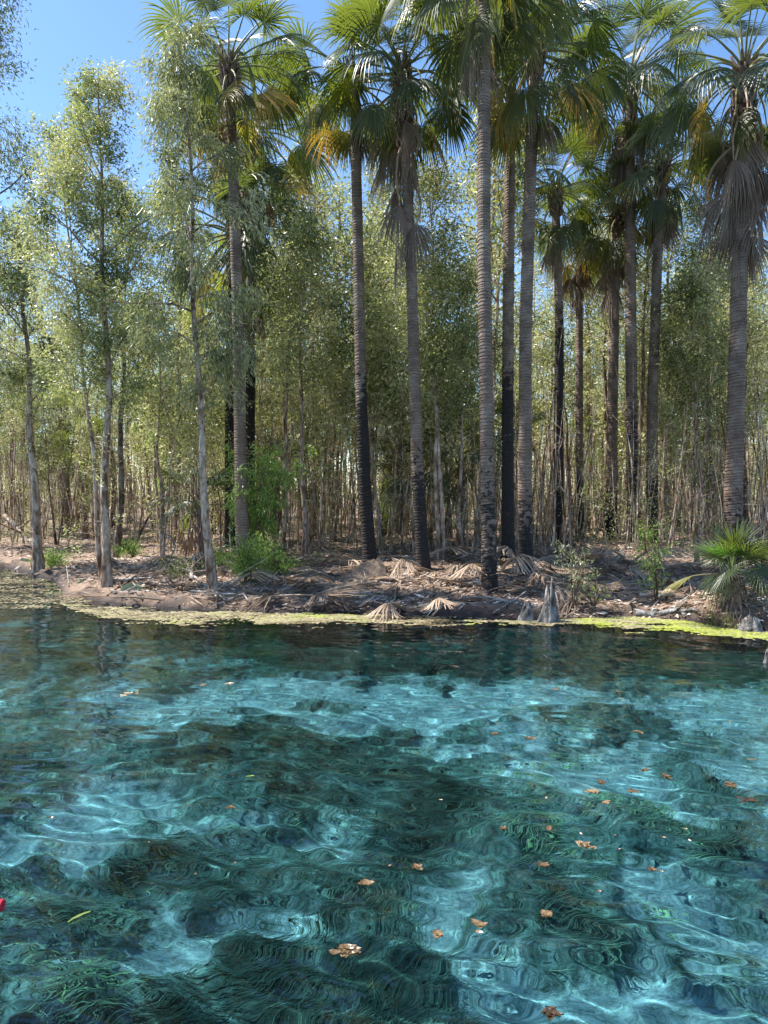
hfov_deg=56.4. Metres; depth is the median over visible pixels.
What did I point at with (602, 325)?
paperbark tree
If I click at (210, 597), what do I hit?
fallen branch
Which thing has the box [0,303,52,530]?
paperbark tree
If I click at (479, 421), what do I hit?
paperbark tree
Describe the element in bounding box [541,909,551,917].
floating leaf clump
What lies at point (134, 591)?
fallen branch
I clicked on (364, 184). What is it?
paperbark tree
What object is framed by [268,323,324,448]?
paperbark tree
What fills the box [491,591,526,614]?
fallen branch
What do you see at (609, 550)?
fallen frond
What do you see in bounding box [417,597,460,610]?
fallen frond
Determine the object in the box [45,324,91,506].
paperbark tree
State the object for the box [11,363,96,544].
paperbark tree
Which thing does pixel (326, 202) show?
paperbark tree
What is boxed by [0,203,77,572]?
paperbark tree
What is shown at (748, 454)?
distant wood
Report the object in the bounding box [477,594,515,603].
fallen branch
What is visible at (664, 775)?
floating leaf clump
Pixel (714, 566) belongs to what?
fallen frond
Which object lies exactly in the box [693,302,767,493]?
paperbark tree
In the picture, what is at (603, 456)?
paperbark tree
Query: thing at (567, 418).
paperbark tree
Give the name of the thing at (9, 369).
paperbark tree
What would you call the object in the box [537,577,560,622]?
tree stump
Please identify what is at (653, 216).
fan palm
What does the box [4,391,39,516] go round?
paperbark tree
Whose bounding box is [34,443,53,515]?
paperbark tree
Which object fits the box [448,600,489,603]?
fallen branch
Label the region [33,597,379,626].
algae mat
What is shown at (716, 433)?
paperbark tree
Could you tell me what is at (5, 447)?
paperbark tree
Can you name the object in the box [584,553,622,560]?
fallen frond
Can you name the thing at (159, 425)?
paperbark tree
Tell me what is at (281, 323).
paperbark tree
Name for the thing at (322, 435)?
paperbark tree
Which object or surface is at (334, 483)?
paperbark tree
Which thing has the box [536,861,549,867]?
floating leaf clump
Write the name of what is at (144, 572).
fallen branch
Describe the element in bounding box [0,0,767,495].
sky
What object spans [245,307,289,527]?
paperbark tree
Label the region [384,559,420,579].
fallen frond
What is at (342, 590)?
fallen frond
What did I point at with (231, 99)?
fan palm
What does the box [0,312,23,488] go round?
paperbark tree
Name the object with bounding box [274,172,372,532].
paperbark tree
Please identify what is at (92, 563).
fallen frond
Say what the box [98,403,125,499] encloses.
paperbark tree
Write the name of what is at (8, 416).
paperbark tree
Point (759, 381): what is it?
paperbark tree
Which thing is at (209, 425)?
paperbark tree
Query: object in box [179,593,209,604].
fallen frond
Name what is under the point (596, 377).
paperbark tree
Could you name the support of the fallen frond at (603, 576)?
on the ground
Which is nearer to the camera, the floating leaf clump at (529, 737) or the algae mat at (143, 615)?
the floating leaf clump at (529, 737)
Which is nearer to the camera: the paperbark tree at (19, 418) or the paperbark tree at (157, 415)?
the paperbark tree at (157, 415)
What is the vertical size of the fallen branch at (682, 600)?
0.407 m
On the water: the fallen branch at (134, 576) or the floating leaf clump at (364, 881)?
the floating leaf clump at (364, 881)
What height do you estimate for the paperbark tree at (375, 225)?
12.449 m
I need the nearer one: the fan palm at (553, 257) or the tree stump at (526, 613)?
the tree stump at (526, 613)
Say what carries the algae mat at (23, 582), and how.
on the water
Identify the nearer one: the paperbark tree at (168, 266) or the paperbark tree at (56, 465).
the paperbark tree at (168, 266)
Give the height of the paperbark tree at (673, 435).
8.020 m
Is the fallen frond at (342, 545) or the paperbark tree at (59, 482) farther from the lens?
the paperbark tree at (59, 482)
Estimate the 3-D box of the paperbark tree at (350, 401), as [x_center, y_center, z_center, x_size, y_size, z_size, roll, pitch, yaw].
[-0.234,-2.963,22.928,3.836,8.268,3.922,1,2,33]
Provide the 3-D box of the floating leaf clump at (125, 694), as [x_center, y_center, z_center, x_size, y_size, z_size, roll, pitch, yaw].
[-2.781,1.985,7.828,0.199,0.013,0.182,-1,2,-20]
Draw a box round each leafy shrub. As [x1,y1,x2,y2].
[28,546,75,568]
[111,534,147,558]
[155,551,205,579]
[213,531,299,584]
[220,439,317,569]
[233,538,325,574]
[374,486,403,535]
[563,415,624,532]
[628,518,669,550]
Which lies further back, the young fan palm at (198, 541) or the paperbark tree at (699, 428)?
the paperbark tree at (699, 428)
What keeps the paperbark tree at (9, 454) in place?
on the ground
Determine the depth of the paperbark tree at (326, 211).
26.67 m
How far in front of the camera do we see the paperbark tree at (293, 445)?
42.61 m
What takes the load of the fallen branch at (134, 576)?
on the ground
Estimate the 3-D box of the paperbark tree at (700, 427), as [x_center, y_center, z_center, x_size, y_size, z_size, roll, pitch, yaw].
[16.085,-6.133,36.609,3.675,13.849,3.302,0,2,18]
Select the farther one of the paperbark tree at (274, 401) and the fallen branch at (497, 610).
the paperbark tree at (274, 401)
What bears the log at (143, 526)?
on the ground
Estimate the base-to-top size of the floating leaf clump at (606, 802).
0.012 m
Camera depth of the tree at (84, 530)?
28.89 m
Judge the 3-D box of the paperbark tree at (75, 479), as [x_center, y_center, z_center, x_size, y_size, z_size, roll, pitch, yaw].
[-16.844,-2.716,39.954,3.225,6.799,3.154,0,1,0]
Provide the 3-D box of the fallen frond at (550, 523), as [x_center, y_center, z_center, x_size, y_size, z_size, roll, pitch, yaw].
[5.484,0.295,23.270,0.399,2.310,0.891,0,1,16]
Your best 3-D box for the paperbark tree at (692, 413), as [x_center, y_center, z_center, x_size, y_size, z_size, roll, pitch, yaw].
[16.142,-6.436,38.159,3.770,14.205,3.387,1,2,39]
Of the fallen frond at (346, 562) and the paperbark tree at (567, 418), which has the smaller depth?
the fallen frond at (346, 562)
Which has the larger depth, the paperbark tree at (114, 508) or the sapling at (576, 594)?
the paperbark tree at (114, 508)
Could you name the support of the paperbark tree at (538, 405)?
on the ground
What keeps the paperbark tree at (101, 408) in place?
on the ground
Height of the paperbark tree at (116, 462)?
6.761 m
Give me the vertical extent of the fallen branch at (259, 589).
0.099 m
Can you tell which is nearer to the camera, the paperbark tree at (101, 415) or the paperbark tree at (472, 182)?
the paperbark tree at (472, 182)
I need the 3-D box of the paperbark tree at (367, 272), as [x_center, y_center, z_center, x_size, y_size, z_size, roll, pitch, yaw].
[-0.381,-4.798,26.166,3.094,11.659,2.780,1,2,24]
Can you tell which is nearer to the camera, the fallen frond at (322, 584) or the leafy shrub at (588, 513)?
the fallen frond at (322, 584)
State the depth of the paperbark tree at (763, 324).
39.88 m
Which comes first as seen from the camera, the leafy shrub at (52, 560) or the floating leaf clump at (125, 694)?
the floating leaf clump at (125, 694)
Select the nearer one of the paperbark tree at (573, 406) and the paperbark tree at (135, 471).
the paperbark tree at (573, 406)
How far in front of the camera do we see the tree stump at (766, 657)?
9.34 m
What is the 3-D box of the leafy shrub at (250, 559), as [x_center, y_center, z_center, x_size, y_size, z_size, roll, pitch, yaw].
[-2.971,1.036,16.052,2.279,1.304,1.519,0,1,0]
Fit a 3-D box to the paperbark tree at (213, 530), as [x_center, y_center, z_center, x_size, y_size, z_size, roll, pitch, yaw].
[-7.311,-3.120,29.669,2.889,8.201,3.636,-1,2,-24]
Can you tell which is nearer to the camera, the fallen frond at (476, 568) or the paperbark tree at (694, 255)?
the fallen frond at (476, 568)
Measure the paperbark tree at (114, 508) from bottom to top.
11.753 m
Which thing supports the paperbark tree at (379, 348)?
on the ground
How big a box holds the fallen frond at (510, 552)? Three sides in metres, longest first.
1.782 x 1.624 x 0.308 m
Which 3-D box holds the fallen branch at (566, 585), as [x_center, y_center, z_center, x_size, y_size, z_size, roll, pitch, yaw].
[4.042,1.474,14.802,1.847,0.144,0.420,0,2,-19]
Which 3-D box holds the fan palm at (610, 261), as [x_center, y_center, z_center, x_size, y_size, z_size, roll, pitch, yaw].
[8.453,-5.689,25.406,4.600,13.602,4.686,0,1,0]
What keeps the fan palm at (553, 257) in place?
on the ground
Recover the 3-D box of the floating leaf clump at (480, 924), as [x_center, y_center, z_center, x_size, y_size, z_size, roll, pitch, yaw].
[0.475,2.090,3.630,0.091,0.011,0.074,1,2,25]
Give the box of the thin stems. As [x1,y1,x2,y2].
[0,301,767,557]
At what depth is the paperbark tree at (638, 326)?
38.52 m
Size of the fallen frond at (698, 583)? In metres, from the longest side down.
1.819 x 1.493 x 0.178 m
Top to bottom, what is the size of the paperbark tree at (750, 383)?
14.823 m
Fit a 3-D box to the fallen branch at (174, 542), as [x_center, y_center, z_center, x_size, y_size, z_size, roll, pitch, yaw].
[-6.295,0.795,19.277,1.656,1.342,2.915,0,1,0]
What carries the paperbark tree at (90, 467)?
on the ground
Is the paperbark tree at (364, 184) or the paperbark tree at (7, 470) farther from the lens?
the paperbark tree at (7, 470)
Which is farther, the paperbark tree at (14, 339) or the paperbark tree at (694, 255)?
the paperbark tree at (14, 339)
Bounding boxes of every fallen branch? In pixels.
[107,553,168,594]
[112,582,158,593]
[116,566,165,578]
[130,516,192,571]
[174,593,231,598]
[189,593,245,595]
[193,558,277,603]
[255,588,309,597]
[259,571,289,593]
[338,589,406,594]
[356,588,392,597]
[377,575,432,579]
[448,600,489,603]
[456,587,498,600]
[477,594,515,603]
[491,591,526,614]
[538,581,610,586]
[675,591,693,606]
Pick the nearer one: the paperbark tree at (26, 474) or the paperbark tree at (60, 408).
the paperbark tree at (60, 408)
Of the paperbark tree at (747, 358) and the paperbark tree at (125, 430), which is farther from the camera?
the paperbark tree at (125, 430)
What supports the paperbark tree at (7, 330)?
on the ground
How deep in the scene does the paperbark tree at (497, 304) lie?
23.65 m
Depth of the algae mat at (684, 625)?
11.93 m
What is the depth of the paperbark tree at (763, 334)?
26.46 m
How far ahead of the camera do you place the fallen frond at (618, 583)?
15.04 m
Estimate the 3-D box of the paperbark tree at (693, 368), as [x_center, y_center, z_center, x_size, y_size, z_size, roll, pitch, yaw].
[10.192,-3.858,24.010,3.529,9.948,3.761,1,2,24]
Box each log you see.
[0,511,43,545]
[113,574,154,582]
[133,486,165,545]
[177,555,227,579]
[635,603,700,616]
[637,590,673,598]
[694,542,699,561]
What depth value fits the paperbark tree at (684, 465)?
34.01 m
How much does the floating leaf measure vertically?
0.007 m
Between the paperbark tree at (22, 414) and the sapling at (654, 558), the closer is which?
the sapling at (654, 558)
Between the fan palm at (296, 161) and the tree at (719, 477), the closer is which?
the fan palm at (296, 161)
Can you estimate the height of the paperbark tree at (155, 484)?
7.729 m
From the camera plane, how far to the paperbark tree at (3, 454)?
45.03 m
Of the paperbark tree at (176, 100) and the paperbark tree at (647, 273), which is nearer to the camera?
the paperbark tree at (176, 100)
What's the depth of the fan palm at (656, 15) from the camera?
23.51 m
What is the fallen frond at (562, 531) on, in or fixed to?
on the ground
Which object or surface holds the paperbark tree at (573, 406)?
on the ground
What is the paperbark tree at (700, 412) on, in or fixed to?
on the ground
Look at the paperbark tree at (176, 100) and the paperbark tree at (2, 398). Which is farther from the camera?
the paperbark tree at (2, 398)
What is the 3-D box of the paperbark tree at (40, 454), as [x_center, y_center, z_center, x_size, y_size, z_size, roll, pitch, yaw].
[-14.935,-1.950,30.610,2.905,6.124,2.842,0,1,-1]
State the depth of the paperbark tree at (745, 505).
27.94 m
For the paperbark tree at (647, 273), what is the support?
on the ground
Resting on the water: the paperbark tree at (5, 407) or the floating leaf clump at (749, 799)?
the floating leaf clump at (749, 799)
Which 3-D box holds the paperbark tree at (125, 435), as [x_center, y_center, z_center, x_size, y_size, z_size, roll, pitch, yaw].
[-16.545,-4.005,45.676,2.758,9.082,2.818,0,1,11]
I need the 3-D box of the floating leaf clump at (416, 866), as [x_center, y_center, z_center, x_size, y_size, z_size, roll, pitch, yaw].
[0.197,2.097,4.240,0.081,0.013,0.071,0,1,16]
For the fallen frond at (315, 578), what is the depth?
15.62 m
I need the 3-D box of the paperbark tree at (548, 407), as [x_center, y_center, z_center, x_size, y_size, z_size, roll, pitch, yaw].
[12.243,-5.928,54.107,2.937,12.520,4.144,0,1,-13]
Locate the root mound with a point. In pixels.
(373, 567)
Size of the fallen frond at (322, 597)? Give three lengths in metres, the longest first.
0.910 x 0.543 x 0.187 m
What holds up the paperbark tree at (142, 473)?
on the ground
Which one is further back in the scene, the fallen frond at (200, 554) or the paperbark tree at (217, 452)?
the paperbark tree at (217, 452)
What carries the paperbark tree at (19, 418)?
on the ground
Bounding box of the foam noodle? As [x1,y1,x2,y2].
[0,899,5,911]
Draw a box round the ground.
[0,495,767,630]
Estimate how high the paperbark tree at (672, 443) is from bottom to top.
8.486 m
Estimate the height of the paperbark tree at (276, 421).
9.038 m
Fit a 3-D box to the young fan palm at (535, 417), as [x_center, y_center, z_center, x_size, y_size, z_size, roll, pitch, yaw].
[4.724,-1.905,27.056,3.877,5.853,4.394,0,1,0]
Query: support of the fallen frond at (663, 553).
on the ground
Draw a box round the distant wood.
[1,338,767,514]
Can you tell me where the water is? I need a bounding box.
[0,566,767,1023]
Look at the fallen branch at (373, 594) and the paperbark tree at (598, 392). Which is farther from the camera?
the paperbark tree at (598, 392)
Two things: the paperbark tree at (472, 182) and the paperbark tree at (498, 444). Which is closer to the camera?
the paperbark tree at (472, 182)
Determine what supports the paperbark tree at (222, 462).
on the ground
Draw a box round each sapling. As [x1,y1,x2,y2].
[550,537,601,608]
[570,569,618,609]
[629,521,679,600]
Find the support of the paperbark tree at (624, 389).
on the ground
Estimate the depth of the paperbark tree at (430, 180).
19.14 m
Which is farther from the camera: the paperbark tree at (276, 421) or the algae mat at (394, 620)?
the paperbark tree at (276, 421)
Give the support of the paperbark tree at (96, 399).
on the ground
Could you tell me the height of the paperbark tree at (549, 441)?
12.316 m
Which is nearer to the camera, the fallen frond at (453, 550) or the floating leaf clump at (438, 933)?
the floating leaf clump at (438, 933)
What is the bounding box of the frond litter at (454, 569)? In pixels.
[148,530,767,618]
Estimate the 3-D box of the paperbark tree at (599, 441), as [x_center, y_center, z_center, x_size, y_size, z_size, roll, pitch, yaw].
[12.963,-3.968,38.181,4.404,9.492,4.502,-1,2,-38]
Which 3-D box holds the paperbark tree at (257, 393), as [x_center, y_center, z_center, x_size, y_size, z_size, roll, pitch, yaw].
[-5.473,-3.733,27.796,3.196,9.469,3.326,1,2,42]
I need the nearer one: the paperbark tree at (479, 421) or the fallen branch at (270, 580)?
the fallen branch at (270, 580)
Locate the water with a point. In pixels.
(382, 756)
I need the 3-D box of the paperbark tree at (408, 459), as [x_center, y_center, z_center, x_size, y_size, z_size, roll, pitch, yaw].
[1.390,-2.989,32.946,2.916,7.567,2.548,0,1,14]
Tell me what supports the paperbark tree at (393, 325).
on the ground
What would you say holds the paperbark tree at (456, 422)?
on the ground
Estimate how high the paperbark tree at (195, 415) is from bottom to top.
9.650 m
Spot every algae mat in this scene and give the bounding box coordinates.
[0,572,96,608]
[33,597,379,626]
[254,613,583,627]
[517,616,767,639]
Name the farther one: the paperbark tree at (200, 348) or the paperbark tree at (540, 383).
the paperbark tree at (540, 383)
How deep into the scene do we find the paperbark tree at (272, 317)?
28.25 m
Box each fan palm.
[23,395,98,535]
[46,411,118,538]
[134,0,317,576]
[135,123,331,548]
[145,465,259,556]
[174,29,338,535]
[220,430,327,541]
[262,0,424,561]
[310,0,507,572]
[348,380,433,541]
[371,428,464,534]
[378,0,587,593]
[404,410,517,541]
[433,0,636,575]
[448,0,584,561]
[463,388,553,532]
[491,114,616,542]
[534,167,624,536]
[543,0,722,542]
[564,148,688,539]
[599,90,727,542]
[630,0,767,572]
[660,515,767,617]
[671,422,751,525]
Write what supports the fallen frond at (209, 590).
on the ground
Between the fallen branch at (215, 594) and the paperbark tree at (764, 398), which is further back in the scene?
the paperbark tree at (764, 398)
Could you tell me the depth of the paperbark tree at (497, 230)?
23.03 m
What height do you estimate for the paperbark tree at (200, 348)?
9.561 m
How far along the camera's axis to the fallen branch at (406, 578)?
16.29 m
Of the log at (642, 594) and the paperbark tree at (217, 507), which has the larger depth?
the paperbark tree at (217, 507)
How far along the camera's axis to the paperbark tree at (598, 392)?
51.17 m
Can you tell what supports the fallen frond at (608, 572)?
on the ground
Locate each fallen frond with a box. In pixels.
[50,588,163,604]
[83,562,128,576]
[114,574,145,581]
[141,555,181,563]
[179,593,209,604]
[190,552,215,562]
[192,589,225,596]
[218,577,247,589]
[230,570,286,586]
[255,579,376,599]
[281,582,395,587]
[282,567,333,578]
[297,576,337,583]
[302,594,335,606]
[321,559,354,566]
[326,542,351,547]
[353,576,403,583]
[365,602,401,621]
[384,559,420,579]
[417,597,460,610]
[429,545,480,555]
[435,576,512,586]
[442,564,501,578]
[470,546,523,559]
[500,554,553,573]
[520,562,593,579]
[532,576,645,587]
[548,486,559,547]
[556,486,569,541]
[569,542,592,546]
[570,552,621,562]
[573,546,625,558]
[579,566,642,581]
[582,574,616,580]
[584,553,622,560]
[587,571,619,580]
[634,547,697,559]
[656,556,767,569]
[661,578,708,589]
[696,561,719,571]
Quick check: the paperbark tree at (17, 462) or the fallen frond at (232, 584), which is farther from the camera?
the paperbark tree at (17, 462)
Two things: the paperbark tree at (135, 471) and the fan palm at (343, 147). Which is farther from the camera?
the paperbark tree at (135, 471)
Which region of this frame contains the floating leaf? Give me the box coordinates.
[68,911,90,921]
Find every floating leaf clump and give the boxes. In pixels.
[120,691,138,696]
[328,944,361,957]
[356,878,374,885]
[411,863,422,870]
[431,929,443,938]
[471,918,487,928]
[525,736,535,739]
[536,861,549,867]
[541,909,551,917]
[541,1006,563,1021]
[575,840,596,848]
[583,788,599,793]
[597,779,606,784]
[601,800,610,803]
[627,789,639,793]
[647,867,657,870]
[660,773,672,778]
[724,780,735,787]
[734,796,756,802]
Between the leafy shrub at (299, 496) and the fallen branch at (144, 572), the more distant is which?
the leafy shrub at (299, 496)
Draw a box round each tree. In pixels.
[0,0,64,435]
[0,54,185,587]
[0,107,165,582]
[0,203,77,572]
[0,261,19,437]
[0,282,37,527]
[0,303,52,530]
[0,309,90,531]
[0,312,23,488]
[0,340,40,504]
[0,341,55,537]
[0,343,19,531]
[0,399,21,513]
[0,400,18,516]
[0,415,18,474]
[0,430,16,494]
[1,395,72,527]
[2,310,50,525]
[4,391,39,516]
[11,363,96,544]
[14,384,37,517]
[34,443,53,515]
[45,303,97,528]
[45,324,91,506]
[45,371,68,521]
[49,402,68,513]
[50,319,88,500]
[57,411,102,519]
[59,332,117,521]
[64,405,114,539]
[65,395,102,528]
[70,363,126,518]
[74,386,117,515]
[75,164,198,559]
[81,288,131,527]
[91,356,127,508]
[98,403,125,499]
[99,322,146,522]
[99,426,129,510]
[104,1,281,592]
[111,368,170,532]
[113,399,140,480]
[114,327,172,545]
[114,367,138,494]
[115,398,175,522]
[119,211,225,541]
[120,286,216,555]
[127,408,167,509]
[129,421,143,506]
[130,294,182,546]
[130,304,226,547]
[131,342,186,525]
[135,361,194,530]
[150,338,260,552]
[157,264,209,527]
[161,299,201,515]
[167,327,220,531]
[170,301,221,503]
[175,244,225,525]
[181,338,224,534]
[191,345,289,503]
[197,384,267,522]
[205,402,224,539]
[209,313,290,534]
[219,185,286,531]
[243,169,352,547]
[244,312,273,406]
[245,293,305,503]
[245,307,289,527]
[249,196,371,558]
[255,355,299,481]
[256,323,295,437]
[264,187,312,524]
[264,298,354,527]
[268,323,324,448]
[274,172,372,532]
[275,100,351,523]
[275,232,320,492]
[279,398,327,486]
[280,319,372,546]
[282,157,351,535]
[290,217,387,543]
[293,216,469,551]
[301,324,353,518]
[307,286,354,462]
[318,288,408,529]
[318,406,342,500]
[324,358,398,522]
[333,194,407,533]
[337,322,376,520]
[339,175,422,531]
[339,367,355,510]
[344,272,407,505]
[349,222,406,536]
[350,162,417,527]
[365,148,501,559]
[371,212,439,505]
[371,323,478,543]
[388,275,455,525]
[392,375,431,527]
[399,254,518,555]
[399,281,478,536]
[399,348,469,527]
[410,379,473,517]
[427,93,548,546]
[447,386,479,519]
[452,344,517,507]
[453,108,573,513]
[454,156,523,485]
[456,251,553,492]
[460,399,497,512]
[475,344,501,514]
[494,329,553,529]
[497,331,550,485]
[498,297,543,510]
[501,299,571,523]
[514,255,571,511]
[514,284,622,527]
[531,261,608,507]
[533,282,571,523]
[541,358,554,512]
[547,323,601,511]
[548,366,599,468]
[549,212,611,529]
[554,214,647,531]
[564,269,603,474]
[564,396,602,495]
[567,328,602,512]
[568,375,623,511]
[572,362,658,521]
[573,215,664,530]
[573,358,620,459]
[583,292,641,520]
[586,316,673,516]
[590,324,638,485]
[595,156,691,496]
[599,362,646,507]
[602,261,649,520]
[607,308,664,510]
[618,256,666,523]
[618,356,693,503]
[624,326,706,539]
[636,189,724,535]
[636,246,747,543]
[638,313,719,534]
[638,361,693,513]
[640,186,753,540]
[645,240,761,530]
[645,304,700,520]
[646,258,705,497]
[647,308,723,527]
[659,256,690,510]
[685,267,721,524]
[685,409,713,491]
[689,298,767,507]
[690,244,767,524]
[690,379,766,520]
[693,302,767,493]
[695,224,767,533]
[712,263,767,486]
[712,274,767,479]
[724,310,767,530]
[747,250,767,427]
[747,346,767,513]
[747,424,767,495]
[748,237,767,467]
[751,275,767,440]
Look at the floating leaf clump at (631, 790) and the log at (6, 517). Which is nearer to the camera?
the floating leaf clump at (631, 790)
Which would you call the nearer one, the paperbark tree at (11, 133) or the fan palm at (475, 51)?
the fan palm at (475, 51)
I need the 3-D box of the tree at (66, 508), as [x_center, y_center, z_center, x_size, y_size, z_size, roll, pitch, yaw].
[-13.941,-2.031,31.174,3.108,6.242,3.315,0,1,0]
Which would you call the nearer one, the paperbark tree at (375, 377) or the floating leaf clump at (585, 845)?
the floating leaf clump at (585, 845)
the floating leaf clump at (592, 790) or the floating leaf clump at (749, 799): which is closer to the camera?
the floating leaf clump at (749, 799)
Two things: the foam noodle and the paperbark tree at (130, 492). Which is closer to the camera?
the foam noodle
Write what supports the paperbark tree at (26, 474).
on the ground
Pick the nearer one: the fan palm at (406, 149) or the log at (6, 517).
the fan palm at (406, 149)
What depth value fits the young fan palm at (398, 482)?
23.66 m
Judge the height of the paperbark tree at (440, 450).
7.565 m
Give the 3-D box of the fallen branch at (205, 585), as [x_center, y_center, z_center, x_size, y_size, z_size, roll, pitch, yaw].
[-3.235,1.312,14.636,3.691,0.853,0.767,1,2,45]
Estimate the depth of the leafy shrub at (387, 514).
24.90 m
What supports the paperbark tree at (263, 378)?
on the ground
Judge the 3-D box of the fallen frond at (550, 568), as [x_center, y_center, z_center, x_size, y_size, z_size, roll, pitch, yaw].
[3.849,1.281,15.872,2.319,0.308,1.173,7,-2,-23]
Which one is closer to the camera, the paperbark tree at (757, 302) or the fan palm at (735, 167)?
the fan palm at (735, 167)
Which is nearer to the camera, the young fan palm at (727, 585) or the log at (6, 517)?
the young fan palm at (727, 585)
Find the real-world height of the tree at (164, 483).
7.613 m
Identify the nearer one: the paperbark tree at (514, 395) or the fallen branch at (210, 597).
the fallen branch at (210, 597)
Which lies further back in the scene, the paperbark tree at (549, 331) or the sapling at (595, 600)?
the paperbark tree at (549, 331)
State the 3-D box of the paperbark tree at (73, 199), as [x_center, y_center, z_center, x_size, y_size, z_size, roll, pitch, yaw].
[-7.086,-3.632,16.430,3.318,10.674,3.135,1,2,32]
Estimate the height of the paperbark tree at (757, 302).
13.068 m
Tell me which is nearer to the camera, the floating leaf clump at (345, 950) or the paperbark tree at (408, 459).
the floating leaf clump at (345, 950)
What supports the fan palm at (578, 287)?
on the ground
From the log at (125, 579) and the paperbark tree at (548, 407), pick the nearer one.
the log at (125, 579)
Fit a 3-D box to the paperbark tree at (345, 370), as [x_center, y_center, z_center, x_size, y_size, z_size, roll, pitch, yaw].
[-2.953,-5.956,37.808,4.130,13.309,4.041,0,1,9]
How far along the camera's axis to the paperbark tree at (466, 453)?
42.69 m
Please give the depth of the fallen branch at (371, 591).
14.36 m
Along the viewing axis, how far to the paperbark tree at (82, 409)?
33.24 m
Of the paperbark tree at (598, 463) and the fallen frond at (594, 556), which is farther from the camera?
the paperbark tree at (598, 463)
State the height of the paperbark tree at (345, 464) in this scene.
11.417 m
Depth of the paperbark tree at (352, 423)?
41.22 m
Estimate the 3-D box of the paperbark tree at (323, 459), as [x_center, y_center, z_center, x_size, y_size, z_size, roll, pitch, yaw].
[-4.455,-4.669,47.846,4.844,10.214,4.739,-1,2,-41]
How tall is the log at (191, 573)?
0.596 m
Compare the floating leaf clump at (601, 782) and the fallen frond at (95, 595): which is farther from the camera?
the fallen frond at (95, 595)
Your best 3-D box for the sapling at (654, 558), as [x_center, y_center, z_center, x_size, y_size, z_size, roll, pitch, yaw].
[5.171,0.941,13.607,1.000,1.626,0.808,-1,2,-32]
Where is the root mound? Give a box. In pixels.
[336,557,391,581]
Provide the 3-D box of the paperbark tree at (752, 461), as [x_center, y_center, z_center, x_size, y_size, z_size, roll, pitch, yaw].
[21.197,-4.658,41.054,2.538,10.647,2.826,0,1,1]
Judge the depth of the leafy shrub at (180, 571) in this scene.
16.91 m
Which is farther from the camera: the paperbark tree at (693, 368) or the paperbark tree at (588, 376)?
the paperbark tree at (588, 376)
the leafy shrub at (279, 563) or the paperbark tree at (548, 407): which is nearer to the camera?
the leafy shrub at (279, 563)
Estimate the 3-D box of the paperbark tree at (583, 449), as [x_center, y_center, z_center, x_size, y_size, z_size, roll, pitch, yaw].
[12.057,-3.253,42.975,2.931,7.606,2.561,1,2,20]
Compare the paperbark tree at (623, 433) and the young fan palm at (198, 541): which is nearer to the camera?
the young fan palm at (198, 541)
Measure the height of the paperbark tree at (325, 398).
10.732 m
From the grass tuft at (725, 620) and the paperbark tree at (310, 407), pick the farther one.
the paperbark tree at (310, 407)
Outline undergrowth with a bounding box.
[0,412,767,555]
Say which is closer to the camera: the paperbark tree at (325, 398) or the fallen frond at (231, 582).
the fallen frond at (231, 582)
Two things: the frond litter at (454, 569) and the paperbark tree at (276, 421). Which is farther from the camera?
the paperbark tree at (276, 421)
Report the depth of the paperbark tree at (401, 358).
36.18 m
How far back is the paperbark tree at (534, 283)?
34.00 m
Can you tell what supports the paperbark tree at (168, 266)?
on the ground
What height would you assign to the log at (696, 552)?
0.584 m
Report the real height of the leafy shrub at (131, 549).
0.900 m
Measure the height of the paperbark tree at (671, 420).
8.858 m
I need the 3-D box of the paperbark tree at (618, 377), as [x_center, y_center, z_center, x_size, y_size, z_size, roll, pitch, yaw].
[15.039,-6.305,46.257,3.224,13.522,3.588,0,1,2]
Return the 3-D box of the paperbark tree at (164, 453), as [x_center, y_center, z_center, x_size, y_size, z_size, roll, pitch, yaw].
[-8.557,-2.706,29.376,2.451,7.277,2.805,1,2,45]
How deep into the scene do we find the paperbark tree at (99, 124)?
15.64 m
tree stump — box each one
[517,600,533,620]
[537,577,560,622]
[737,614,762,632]
[763,648,767,662]
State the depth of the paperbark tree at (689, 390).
32.04 m
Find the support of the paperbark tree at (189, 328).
on the ground
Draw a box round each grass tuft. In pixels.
[689,597,739,628]
[692,599,744,628]
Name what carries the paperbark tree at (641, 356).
on the ground
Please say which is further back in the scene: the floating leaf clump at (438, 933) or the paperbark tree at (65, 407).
the paperbark tree at (65, 407)
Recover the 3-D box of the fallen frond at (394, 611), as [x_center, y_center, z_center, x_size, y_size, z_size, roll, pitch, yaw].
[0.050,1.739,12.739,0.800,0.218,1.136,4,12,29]
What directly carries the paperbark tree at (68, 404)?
on the ground
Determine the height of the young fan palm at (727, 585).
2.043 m
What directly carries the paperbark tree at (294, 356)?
on the ground
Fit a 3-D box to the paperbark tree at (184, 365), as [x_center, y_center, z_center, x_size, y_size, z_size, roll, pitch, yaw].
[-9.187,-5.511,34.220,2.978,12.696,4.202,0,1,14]
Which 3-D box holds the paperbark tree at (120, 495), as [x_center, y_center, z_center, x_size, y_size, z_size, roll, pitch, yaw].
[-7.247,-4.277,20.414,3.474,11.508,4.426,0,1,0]
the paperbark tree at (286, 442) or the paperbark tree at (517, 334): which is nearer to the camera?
the paperbark tree at (286, 442)

